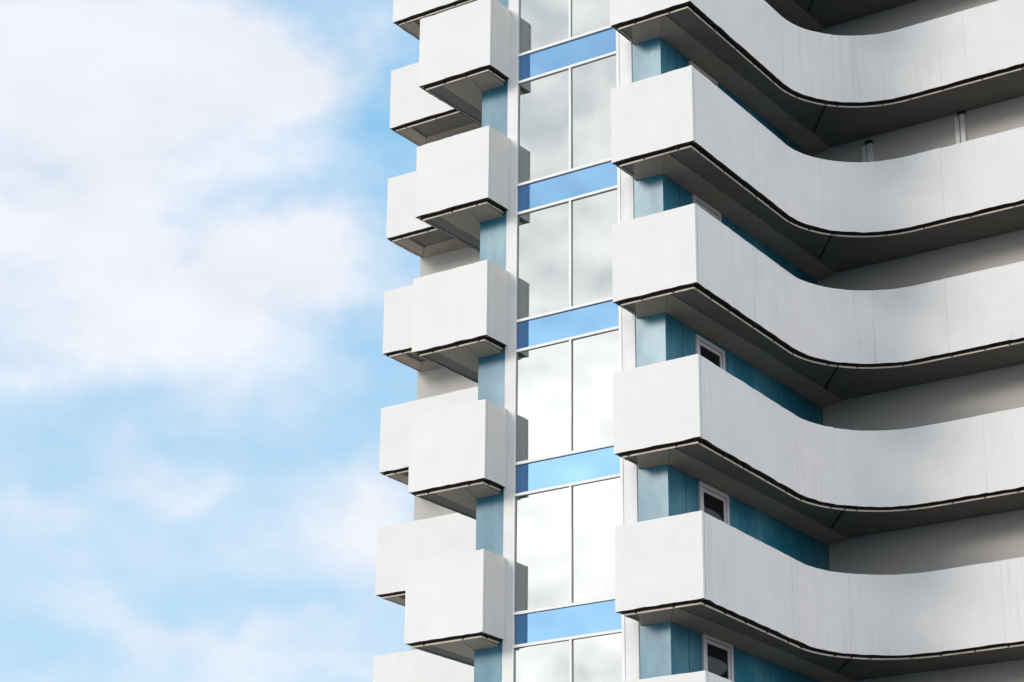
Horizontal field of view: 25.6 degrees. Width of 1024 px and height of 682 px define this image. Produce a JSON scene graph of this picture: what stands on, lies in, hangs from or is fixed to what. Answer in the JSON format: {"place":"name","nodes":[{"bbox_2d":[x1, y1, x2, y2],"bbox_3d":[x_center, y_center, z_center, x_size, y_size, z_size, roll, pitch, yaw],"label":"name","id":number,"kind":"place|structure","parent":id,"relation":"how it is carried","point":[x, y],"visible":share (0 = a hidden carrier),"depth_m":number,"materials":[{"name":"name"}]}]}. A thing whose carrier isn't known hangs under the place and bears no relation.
{"place":"outdoors","nodes":[
{"label":"outdoors","id":0,"kind":"place"},
{"bbox_2d":[0,0,419,681],"label":"sky","id":1,"kind":"structure","parent":0,"point":[198,262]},
{"label":"ground","id":2,"kind":"structure","parent":0,"visible":0},
{"bbox_2d":[373,0,1023,681],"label":"apartment tower","id":3,"kind":"structure","parent":2,"relation":"on","point":[703,330],"depth_m":45.21,"materials":[{"name":"white concrete"}]},
{"bbox_2d":[688,61,717,86],"bbox_3d":[3.941,-4.891,46.392,0.060,1.450,1.130,-13,-25,32],"label":"window","id":4,"kind":"structure","parent":3,"relation":"in","point":[696,67],"depth_m":46.59,"materials":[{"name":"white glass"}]},
{"bbox_2d":[691,194,720,221],"bbox_3d":[3.917,-2.090,45.318,0.060,1.450,1.130,-13,-25,32],"label":"window","id":5,"kind":"structure","parent":3,"relation":"in","point":[716,214],"depth_m":45.51,"materials":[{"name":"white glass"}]},
{"bbox_2d":[694,334,725,370],"bbox_3d":[3.893,0.711,44.244,0.060,1.450,1.130,-13,-25,32],"label":"window","id":6,"kind":"structure","parent":3,"relation":"in","point":[703,347],"depth_m":44.43,"materials":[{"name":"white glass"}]},
{"bbox_2d":[698,481,729,524],"bbox_3d":[3.869,3.512,43.171,0.060,1.450,1.130,-13,-25,32],"label":"window","id":7,"kind":"structure","parent":3,"relation":"in","point":[712,501],"depth_m":43.33,"materials":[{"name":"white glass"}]},
{"bbox_2d":[701,634,733,681],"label":"window","id":8,"kind":"structure","parent":3,"relation":"in","point":[717,655],"depth_m":42.25,"materials":[{"name":"white glass"}]}
]}

